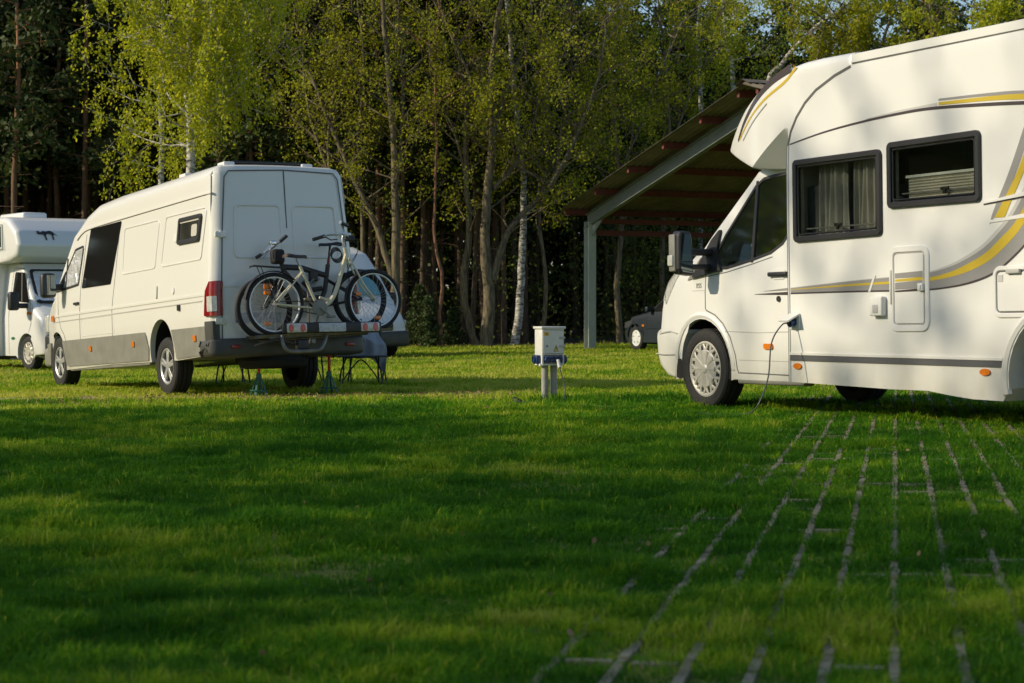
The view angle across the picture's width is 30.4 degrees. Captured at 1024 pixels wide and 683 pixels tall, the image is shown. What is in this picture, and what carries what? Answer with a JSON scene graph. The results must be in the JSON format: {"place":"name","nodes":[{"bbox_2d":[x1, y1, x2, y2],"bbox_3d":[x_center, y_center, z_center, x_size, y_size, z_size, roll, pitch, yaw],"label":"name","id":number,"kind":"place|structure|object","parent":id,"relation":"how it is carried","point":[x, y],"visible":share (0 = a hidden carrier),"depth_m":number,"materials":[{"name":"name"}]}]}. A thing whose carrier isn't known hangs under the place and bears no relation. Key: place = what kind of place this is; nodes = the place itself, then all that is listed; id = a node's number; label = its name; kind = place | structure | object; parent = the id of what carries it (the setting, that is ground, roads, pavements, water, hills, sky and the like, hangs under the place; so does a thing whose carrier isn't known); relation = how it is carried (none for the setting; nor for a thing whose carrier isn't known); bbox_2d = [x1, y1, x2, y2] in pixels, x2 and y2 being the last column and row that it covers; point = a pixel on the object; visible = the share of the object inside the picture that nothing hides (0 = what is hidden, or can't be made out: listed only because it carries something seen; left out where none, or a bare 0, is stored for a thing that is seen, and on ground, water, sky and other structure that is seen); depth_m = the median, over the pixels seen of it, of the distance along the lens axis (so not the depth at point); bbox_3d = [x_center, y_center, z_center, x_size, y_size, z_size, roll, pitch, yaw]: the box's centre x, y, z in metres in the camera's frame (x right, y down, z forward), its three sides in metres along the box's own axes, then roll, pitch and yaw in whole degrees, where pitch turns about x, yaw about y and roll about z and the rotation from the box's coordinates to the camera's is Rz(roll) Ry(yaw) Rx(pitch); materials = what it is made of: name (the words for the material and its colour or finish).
{"place":"outdoors","nodes":[
{"label":"outdoors","id":0,"kind":"place"},
{"bbox_2d":[0,340,1023,682],"bbox_3d":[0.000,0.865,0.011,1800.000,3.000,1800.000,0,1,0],"label":"ground","id":1,"kind":"structure","parent":0,"point":[326,572],"depth_m":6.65,"materials":[{"name":"green plant"}]},
{"bbox_2d":[0,212,86,369],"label":"alcove camper","id":2,"kind":"object","parent":1,"relation":"on","point":[34,246],"visible":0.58,"depth_m":36.71,"materials":[{"name":"white paint"}]},
{"bbox_2d":[13,272,28,302],"bbox_3d":[-9.549,-1.053,36.701,0.084,0.612,0.727,-1,1,-41],"label":"cab window","id":3,"kind":"structure","parent":2,"relation":"in","point":[20,284],"depth_m":36.70,"materials":[{"name":"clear glass"}]},
{"bbox_2d":[69,0,233,199],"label":"birch tree","id":4,"kind":"object","parent":1,"relation":"on","point":[161,172],"visible":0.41,"depth_m":53.86,"materials":[{"name":"green plant"}]},
{"bbox_2d":[66,0,325,199],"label":"birch tree","id":5,"kind":"object","parent":1,"relation":"on","point":[195,105],"visible":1,"depth_m":49.19,"materials":[{"name":"green plant"}]},
{"bbox_2d":[40,160,363,394],"bbox_3d":[-4.388,-0.802,24.600,2.250,2.870,6.532,-1,1,-32],"label":"camper van","id":6,"kind":"object","parent":1,"relation":"on","point":[158,277],"visible":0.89,"depth_m":22.37,"materials":[{"name":"white paint"}]},
{"bbox_2d":[246,278,392,352],"bbox_3d":[-2.253,-0.298,21.884,1.728,0.870,0.623,-1,-1,-32],"label":"bicycle rack","id":7,"kind":"object","parent":6,"relation":"attached to","point":[301,334],"visible":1,"depth_m":21.59,"materials":[{"name":"grey metal"}]},
{"bbox_2d":[235,234,385,339],"bbox_3d":[-2.331,-0.636,21.949,1.952,1.217,0.248,-1,-1,-32],"label":"bicycle","id":8,"kind":"object","parent":7,"relation":"on","point":[315,274],"visible":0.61,"depth_m":21.91,"materials":[{"name":"black"}]},
{"bbox_2d":[243,221,400,334],"bbox_3d":[-2.174,-0.734,21.751,2.012,1.326,0.260,-1,-1,-32],"label":"bicycle","id":9,"kind":"object","parent":7,"relation":"on","point":[319,308],"visible":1,"depth_m":21.67,"materials":[{"name":"white"}]},
{"bbox_2d":[335,355,387,384],"bbox_3d":[-2.020,0.388,25.207,0.660,0.404,0.460,0,1,-12],"label":"folding table","id":10,"kind":"object","parent":1,"relation":"on","point":[377,361],"visible":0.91,"depth_m":25.15,"materials":[{"name":"black plastic"}]},
{"bbox_2d":[322,247,408,358],"bbox_3d":[-4.566,-0.936,44.893,2.360,2.644,4.830,-1,1,-38],"label":"white van","id":11,"kind":"object","parent":1,"relation":"on","point":[396,338],"visible":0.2,"depth_m":43.64,"materials":[{"name":"paint"}]},
{"bbox_2d":[347,332,386,381],"bbox_3d":[-1.983,0.172,25.770,0.501,0.831,0.550,0,1,-10],"label":"folding chair","id":12,"kind":"object","parent":1,"relation":"on","point":[350,363],"visible":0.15,"depth_m":25.75,"materials":[{"name":"black plastic"}]},
{"bbox_2d":[344,332,386,373],"bbox_3d":[-2.043,0.081,25.722,0.634,0.722,0.677,0,1,-10],"label":"white sheet","id":13,"kind":"object","parent":12,"relation":"on","point":[374,344],"visible":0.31,"depth_m":25.52,"materials":[{"name":"fabric"}]},
{"bbox_2d":[411,294,446,347],"bbox_3d":[-2.462,-0.614,56.469,0.957,1.651,1.017,0,1,-30],"label":"spruce sapling","id":14,"kind":"object","parent":1,"relation":"on","point":[427,327],"visible":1,"depth_m":56.38,"materials":[{"name":"green plant"}]},
{"bbox_2d":[376,0,508,346],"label":"pine tree","id":15,"kind":"object","parent":1,"relation":"on","point":[401,36],"visible":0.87,"depth_m":56.42,"materials":[{"name":"green plant"}]},
{"bbox_2d":[0,386,978,664],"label":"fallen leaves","id":16,"kind":"object","parent":1,"relation":"on","point":[594,540],"visible":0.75,"depth_m":20.69,"materials":[{"name":"plant"}]},
{"bbox_2d":[403,0,658,346],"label":"alder tree","id":17,"kind":"object","parent":1,"relation":"on","point":[490,272],"visible":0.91,"depth_m":56.91,"materials":[{"name":"green plant"}]},
{"bbox_2d":[532,326,566,398],"bbox_3d":[0.390,0.283,19.412,0.368,0.877,0.252,0,1,-22],"label":"electricity pedestal","id":18,"kind":"object","parent":1,"relation":"on","point":[549,345],"visible":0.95,"depth_m":19.35,"materials":[{"name":"grey"}]},
{"bbox_2d":[543,330,564,352],"bbox_3d":[0.424,0.004,19.315,0.238,0.237,0.016,0,1,-22],"label":"door","id":19,"kind":"structure","parent":18,"relation":"in","point":[553,340],"depth_m":19.32,"materials":[{"name":"grey"}]},
{"bbox_2d":[625,300,663,349],"bbox_3d":[4.505,-0.497,47.410,2.000,1.434,4.140,-1,1,-30],"label":"parked car","id":20,"kind":"object","parent":1,"relation":"on","point":[641,331],"visible":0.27,"depth_m":47.73,"materials":[{"name":"metal"}]},
{"bbox_2d":[560,79,768,347],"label":"open shed","id":21,"kind":"structure","parent":1,"relation":"on","point":[695,167],"depth_m":49.70,"materials":[{"name":"metal"}]},
{"bbox_2d":[530,385,1023,682],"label":"paver grid","id":22,"kind":"object","parent":1,"relation":"on","point":[683,675],"visible":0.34,"depth_m":6.41,"materials":[{"name":"concrete"}]},
{"bbox_2d":[656,19,1023,406],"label":"motorhome","id":23,"kind":"object","parent":22,"relation":"on","point":[866,241],"visible":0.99,"depth_m":15.16,"materials":[{"name":"white paint"}]},
{"bbox_2d":[718,172,786,269],"bbox_3d":[2.186,-1.074,16.781,0.133,0.849,1.234,0,1,-30],"label":"cab window","id":24,"kind":"structure","parent":23,"relation":"in","point":[757,187],"depth_m":16.80,"materials":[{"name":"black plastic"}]},
{"bbox_2d":[792,149,882,241],"bbox_3d":[2.671,-1.185,15.449,0.069,0.695,1.145,-1,1,-28],"label":"side window","id":25,"kind":"structure","parent":23,"relation":"in","point":[796,171],"depth_m":15.43,"materials":[{"name":"black plastic"}]},
{"bbox_2d":[889,245,929,331],"bbox_3d":[3.080,-0.409,14.663,0.046,0.670,0.470,-1,1,-28],"label":"service door","id":26,"kind":"structure","parent":23,"relation":"in","point":[909,274],"depth_m":14.66,"materials":[{"name":"white paint"}]},
{"bbox_2d":[886,130,981,208],"bbox_3d":[3.230,-1.308,14.412,0.069,0.530,1.055,-1,1,-28],"label":"side window","id":27,"kind":"structure","parent":23,"relation":"in","point":[890,155],"depth_m":14.36,"materials":[{"name":"black plastic"}]},
{"bbox_2d":[993,265,1023,317],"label":"service door","id":28,"kind":"structure","parent":23,"relation":"in","point":[1008,287],"depth_m":13.70,"materials":[{"name":"white paint"}]},
{"bbox_2d":[404,330,629,347],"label":"forest floor","id":29,"kind":"structure","parent":0,"point":[573,340],"depth_m":68.05,"materials":[{"name":"brown plant"}]},
{"bbox_2d":[0,0,47,192],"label":"pine tree","id":30,"kind":"object","parent":29,"relation":"on","point":[8,7],"visible":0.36,"depth_m":62.87,"materials":[{"name":"green plant"}]},
{"bbox_2d":[0,0,65,213],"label":"pine tree","id":31,"kind":"object","parent":29,"relation":"on","point":[6,194],"visible":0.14,"depth_m":66.84,"materials":[{"name":"green plant"}]},
{"bbox_2d":[1,4,81,216],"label":"pine tree","id":32,"kind":"object","parent":29,"relation":"on","point":[49,182],"visible":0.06,"depth_m":70.00,"materials":[{"name":"green plant"}]},
{"bbox_2d":[0,26,92,217],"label":"pine tree","id":33,"kind":"object","parent":29,"relation":"on","point":[42,190],"visible":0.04,"depth_m":72.83,"materials":[{"name":"green plant"}]},
{"bbox_2d":[0,0,93,213],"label":"pine tree","id":34,"kind":"object","parent":29,"relation":"on","point":[41,9],"visible":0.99,"depth_m":60.21,"materials":[{"name":"green plant"}]},
{"bbox_2d":[0,0,97,217],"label":"pine tree","id":35,"kind":"object","parent":29,"relation":"on","point":[25,200],"visible":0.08,"depth_m":69.24,"materials":[{"name":"green plant"}]},
{"bbox_2d":[0,0,122,218],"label":"pine tree","id":36,"kind":"object","parent":29,"relation":"on","point":[57,182],"visible":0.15,"depth_m":66.87,"materials":[{"name":"green plant"}]},
{"bbox_2d":[20,0,151,218],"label":"pine tree","id":37,"kind":"object","parent":29,"relation":"on","point":[83,119],"visible":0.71,"depth_m":63.55,"materials":[{"name":"green plant"}]},
{"bbox_2d":[56,0,178,202],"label":"pine tree","id":38,"kind":"object","parent":29,"relation":"on","point":[104,100],"visible":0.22,"depth_m":65.94,"materials":[{"name":"green plant"}]},
{"bbox_2d":[64,1,185,192],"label":"pine tree","id":39,"kind":"object","parent":29,"relation":"on","point":[103,110],"visible":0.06,"depth_m":67.44,"materials":[{"name":"green plant"}]},
{"bbox_2d":[91,0,214,189],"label":"pine tree","id":40,"kind":"object","parent":29,"relation":"on","point":[153,127],"visible":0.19,"depth_m":65.79,"materials":[{"name":"green plant"}]},
{"bbox_2d":[149,0,287,171],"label":"pine tree","id":41,"kind":"object","parent":29,"relation":"on","point":[207,159],"visible":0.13,"depth_m":59.91,"materials":[{"name":"green plant"}]},
{"bbox_2d":[176,0,296,162],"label":"pine tree","id":42,"kind":"object","parent":29,"relation":"on","point":[263,149],"visible":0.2,"depth_m":60.83,"materials":[{"name":"green plant"}]},
{"bbox_2d":[208,1,351,167],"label":"alder tree","id":43,"kind":"object","parent":29,"relation":"on","point":[267,105],"visible":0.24,"depth_m":60.12,"materials":[{"name":"green plant"}]},
{"bbox_2d":[243,0,365,162],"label":"pine tree","id":44,"kind":"object","parent":29,"relation":"on","point":[274,133],"visible":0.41,"depth_m":60.60,"materials":[{"name":"green plant"}]},
{"bbox_2d":[260,0,384,268],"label":"pine tree","id":45,"kind":"object","parent":29,"relation":"on","point":[347,13],"visible":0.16,"depth_m":61.35,"materials":[{"name":"green plant"}]},
{"bbox_2d":[264,0,385,195],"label":"pine tree","id":46,"kind":"object","parent":29,"relation":"on","point":[342,178],"visible":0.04,"depth_m":62.18,"materials":[{"name":"green plant"}]},
{"bbox_2d":[247,0,408,173],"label":"alder tree","id":47,"kind":"object","parent":29,"relation":"on","point":[332,106],"visible":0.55,"depth_m":58.37,"materials":[{"name":"green plant"}]},
{"bbox_2d":[285,0,422,253],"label":"alder tree","id":48,"kind":"object","parent":29,"relation":"on","point":[362,225],"visible":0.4,"depth_m":59.36,"materials":[{"name":"green plant"}]},
{"bbox_2d":[238,0,479,304],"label":"alder tree","id":49,"kind":"object","parent":29,"relation":"on","point":[392,264],"visible":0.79,"depth_m":56.85,"materials":[{"name":"green plant"}]},
{"bbox_2d":[0,92,721,344],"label":"undergrowth","id":50,"kind":"object","parent":29,"relation":"on","point":[576,283],"visible":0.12,"depth_m":66.31,"materials":[{"name":"green plant"}]},
{"bbox_2d":[338,2,415,263],"bbox_3d":[-4.445,-6.258,62.093,3.420,13.018,3.724,0,1,28],"label":"pine tree","id":51,"kind":"object","parent":29,"relation":"on","point":[370,247],"visible":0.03,"depth_m":61.94,"materials":[{"name":"green plant"}]},
{"bbox_2d":[334,0,420,286],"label":"pine tree","id":52,"kind":"object","parent":29,"relation":"on","point":[383,220],"visible":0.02,"depth_m":63.80,"materials":[{"name":"green plant"}]},
{"bbox_2d":[314,0,451,299],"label":"pine tree","id":53,"kind":"object","parent":29,"relation":"on","point":[378,208],"visible":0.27,"depth_m":60.13,"materials":[{"name":"green plant"}]},
{"bbox_2d":[330,0,458,310],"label":"pine tree","id":54,"kind":"object","parent":29,"relation":"on","point":[366,84],"visible":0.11,"depth_m":61.09,"materials":[{"name":"green plant"}]},
{"bbox_2d":[332,0,460,346],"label":"pine tree","id":55,"kind":"object","parent":29,"relation":"on","point":[413,171],"visible":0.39,"depth_m":59.78,"materials":[{"name":"green plant"}]},
{"bbox_2d":[365,0,471,345],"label":"pine tree","id":56,"kind":"object","parent":29,"relation":"on","point":[423,217],"visible":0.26,"depth_m":60.16,"materials":[{"name":"green plant"}]},
{"bbox_2d":[405,283,437,345],"bbox_3d":[-2.884,-0.818,58.463,1.190,2.020,1.208,0,1,0],"label":"spruce sapling","id":57,"kind":"object","parent":29,"relation":"on","point":[419,292],"visible":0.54,"depth_m":58.36,"materials":[{"name":"green plant"}]},
{"bbox_2d":[381,5,464,341],"bbox_3d":[-2.469,-5.554,61.825,3.299,11.534,3.030,0,1,27],"label":"pine tree","id":58,"kind":"object","parent":29,"relation":"on","point":[433,263],"visible":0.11,"depth_m":61.98,"materials":[{"name":"green plant"}]},
{"bbox_2d":[390,0,461,298],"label":"pine tree","id":59,"kind":"object","parent":29,"relation":"on","point":[428,254],"visible":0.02,"depth_m":63.96,"materials":[{"name":"brown plant"}]},
{"bbox_2d":[363,0,521,346],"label":"alder tree","id":60,"kind":"object","parent":29,"relation":"on","point":[468,322],"visible":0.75,"depth_m":57.39,"materials":[{"name":"green plant"}]},
{"bbox_2d":[0,0,897,335],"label":"distant wood","id":61,"kind":"object","parent":29,"relation":"on","point":[556,236],"visible":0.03,"depth_m":93.28,"materials":[{"name":"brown wood"}]},
{"bbox_2d":[431,180,473,300],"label":"pine tree","id":62,"kind":"object","parent":29,"relation":"on","point":[454,221],"visible":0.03,"depth_m":66.93,"materials":[{"name":"green plant"}]},
{"bbox_2d":[443,305,466,345],"bbox_3d":[-1.801,-0.470,57.490,0.847,1.316,0.880,0,1,0],"label":"spruce sapling","id":63,"kind":"object","parent":29,"relation":"on","point":[454,326],"visible":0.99,"depth_m":57.38,"materials":[{"name":"green plant"}]},
{"bbox_2d":[432,1,482,343],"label":"pine tree","id":64,"kind":"object","parent":29,"relation":"on","point":[459,246],"depth_m":64.62,"materials":[{"name":"brown plant"}]},
{"bbox_2d":[409,0,523,344],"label":"pine tree","id":65,"kind":"object","parent":29,"relation":"on","point":[475,274],"visible":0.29,"depth_m":60.33,"materials":[{"name":"green plant"}]},
{"bbox_2d":[411,0,539,323],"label":"pine tree","id":66,"kind":"object","parent":29,"relation":"on","point":[471,190],"visible":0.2,"depth_m":61.34,"materials":[{"name":"green plant"}]},
{"bbox_2d":[439,0,561,344],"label":"pine tree","id":67,"kind":"object","parent":29,"relation":"on","point":[502,305],"visible":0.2,"depth_m":60.21,"materials":[{"name":"green plant"}]},
{"bbox_2d":[460,0,556,343],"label":"pine tree","id":68,"kind":"object","parent":29,"relation":"on","point":[498,297],"visible":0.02,"depth_m":62.75,"materials":[{"name":"green plant"}]},
{"bbox_2d":[470,3,567,342],"bbox_3d":[0.506,-6.292,63.711,3.882,12.877,3.705,0,1,-33],"label":"pine tree","id":69,"kind":"object","parent":29,"relation":"on","point":[534,13],"visible":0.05,"depth_m":63.71,"materials":[{"name":"green plant"}]},
{"bbox_2d":[475,0,576,343],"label":"pine tree","id":70,"kind":"object","parent":29,"relation":"on","point":[525,338],"visible":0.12,"depth_m":62.06,"materials":[{"name":"green plant"}]},
{"bbox_2d":[475,0,593,345],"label":"birch tree","id":71,"kind":"object","parent":29,"relation":"on","point":[517,327],"visible":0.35,"depth_m":58.89,"materials":[{"name":"green plant"}]},
{"bbox_2d":[508,9,563,324],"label":"pine tree","id":72,"kind":"object","parent":29,"relation":"on","point":[513,277],"visible":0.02,"depth_m":71.43,"materials":[{"name":"brown plant"}]},
{"bbox_2d":[270,3,812,340],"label":"twig leaves","id":73,"kind":"object","parent":29,"relation":"on","point":[635,130],"visible":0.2,"depth_m":60.96,"materials":[{"name":"green plant"}]},
{"bbox_2d":[518,10,581,325],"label":"pine tree","id":74,"kind":"object","parent":29,"relation":"on","point":[537,245],"visible":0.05,"depth_m":80.78,"materials":[{"name":"green plant"}]},
{"bbox_2d":[528,35,571,336],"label":"pine tree","id":75,"kind":"object","parent":29,"relation":"on","point":[529,282],"visible":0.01,"depth_m":83.91,"materials":[{"name":"brown plant"}]},
{"bbox_2d":[462,0,660,325],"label":"alder tree","id":76,"kind":"object","parent":29,"relation":"on","point":[545,276],"visible":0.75,"depth_m":57.79,"materials":[{"name":"green plant"}]},
{"bbox_2d":[535,14,603,336],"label":"pine tree","id":77,"kind":"object","parent":29,"relation":"on","point":[580,23],"visible":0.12,"depth_m":81.11,"materials":[{"name":"green plant"}]},
{"bbox_2d":[546,52,595,335],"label":"pine tree","id":78,"kind":"object","parent":29,"relation":"on","point":[568,271],"visible":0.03,"depth_m":89.20,"materials":[{"name":"brown plant"}]},
{"bbox_2d":[552,0,606,336],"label":"pine tree","id":79,"kind":"object","parent":29,"relation":"on","point":[576,242],"visible":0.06,"depth_m":83.64,"materials":[{"name":"green plant"}]},
{"bbox_2d":[571,37,636,336],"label":"pine tree","id":80,"kind":"object","parent":29,"relation":"on","point":[607,240],"visible":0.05,"depth_m":79.54,"materials":[{"name":"green plant"}]},
{"bbox_2d":[567,0,653,336],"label":"pine tree","id":81,"kind":"object","parent":29,"relation":"on","point":[622,133],"visible":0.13,"depth_m":78.25,"materials":[{"name":"green plant"}]},
{"bbox_2d":[533,0,732,343],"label":"alder tree","id":82,"kind":"object","parent":29,"relation":"on","point":[618,316],"visible":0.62,"depth_m":59.92,"materials":[{"name":"green plant"}]},
{"bbox_2d":[597,62,668,315],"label":"pine tree","id":83,"kind":"object","parent":29,"relation":"on","point":[636,143],"visible":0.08,"depth_m":79.55,"materials":[{"name":"green plant"}]},
{"bbox_2d":[619,15,675,313],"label":"pine tree","id":84,"kind":"object","parent":29,"relation":"on","point":[645,256],"visible":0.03,"depth_m":82.33,"materials":[{"name":"green plant"}]},
{"bbox_2d":[574,132,723,341],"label":"bushes","id":85,"kind":"object","parent":29,"relation":"on","point":[626,249],"visible":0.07,"depth_m":65.46,"materials":[{"name":"green plant"}]},
{"bbox_2d":[626,0,704,302],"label":"pine tree","id":86,"kind":"object","parent":29,"relation":"on","point":[665,26],"visible":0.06,"depth_m":81.70,"materials":[{"name":"green plant"}]},
{"bbox_2d":[584,0,760,302],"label":"alder tree","id":87,"kind":"object","parent":29,"relation":"on","point":[713,27],"visible":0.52,"depth_m":62.12,"materials":[{"name":"green plant"}]},
{"bbox_2d":[626,0,722,275],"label":"pine tree","id":88,"kind":"object","parent":29,"relation":"on","point":[684,76],"visible":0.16,"depth_m":78.97,"materials":[{"name":"green plant"}]},
{"bbox_2d":[646,0,766,248],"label":"birch tree","id":89,"kind":"object","parent":29,"relation":"on","point":[700,92],"visible":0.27,"depth_m":75.82,"materials":[{"name":"green plant"}]},
{"bbox_2d":[682,0,756,241],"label":"pine tree","id":90,"kind":"object","parent":29,"relation":"on","point":[706,97],"visible":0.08,"depth_m":80.61,"materials":[{"name":"green plant"}]},
{"bbox_2d":[649,0,793,117],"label":"birch tree","id":91,"kind":"object","parent":29,"relation":"on","point":[731,29],"visible":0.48,"depth_m":69.57,"materials":[{"name":"green plant"}]},
{"bbox_2d":[706,1,767,92],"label":"pine tree","id":92,"kind":"object","parent":29,"relation":"on","point":[740,63],"visible":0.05,"depth_m":84.44,"materials":[{"name":"green plant"}]},
{"bbox_2d":[745,29,795,79],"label":"pine tree","id":93,"kind":"object","parent":29,"relation":"on","point":[770,37],"visible":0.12,"depth_m":79.26,"materials":[{"name":"green plant"}]},
{"bbox_2d":[759,0,825,79],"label":"pine tree","id":94,"kind":"object","parent":29,"relation":"on","point":[781,49],"visible":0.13,"depth_m":78.30,"materials":[{"name":"green plant"}]},
{"bbox_2d":[760,0,876,60],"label":"alder tree","id":95,"kind":"object","parent":29,"relation":"on","point":[838,33],"visible":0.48,"depth_m":72.28,"materials":[{"name":"green plant"}]},
{"bbox_2d":[766,0,888,79],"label":"birch tree","id":96,"kind":"object","parent":29,"relation":"on","point":[821,23],"visible":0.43,"depth_m":73.78,"materials":[{"name":"green plant"}]},
{"bbox_2d":[790,0,915,58],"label":"alder tree","id":97,"kind":"object","parent":29,"relation":"on","point":[860,39],"visible":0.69,"depth_m":71.35,"materials":[{"name":"green plant"}]},
{"bbox_2d":[862,0,962,45],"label":"alder tree","id":98,"kind":"object","parent":29,"relation":"on","point":[931,24],"visible":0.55,"depth_m":69.09,"materials":[{"name":"green plant"}]},
{"bbox_2d":[893,0,962,42],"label":"pine tree","id":99,"kind":"object","parent":29,"relation":"on","point":[936,12],"visible":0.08,"depth_m":78.42,"materials":[{"name":"green plant"}]},
{"bbox_2d":[899,0,1023,38],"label":"oak tree","id":100,"kind":"object","parent":29,"relation":"on","point":[982,16],"visible":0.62,"depth_m":65.08,"materials":[{"name":"green wood"}]},
{"bbox_2d":[374,0,1005,299],"label":"sky","id":101,"kind":"structure","parent":0,"point":[761,7],"materials":[{"name":"white"}]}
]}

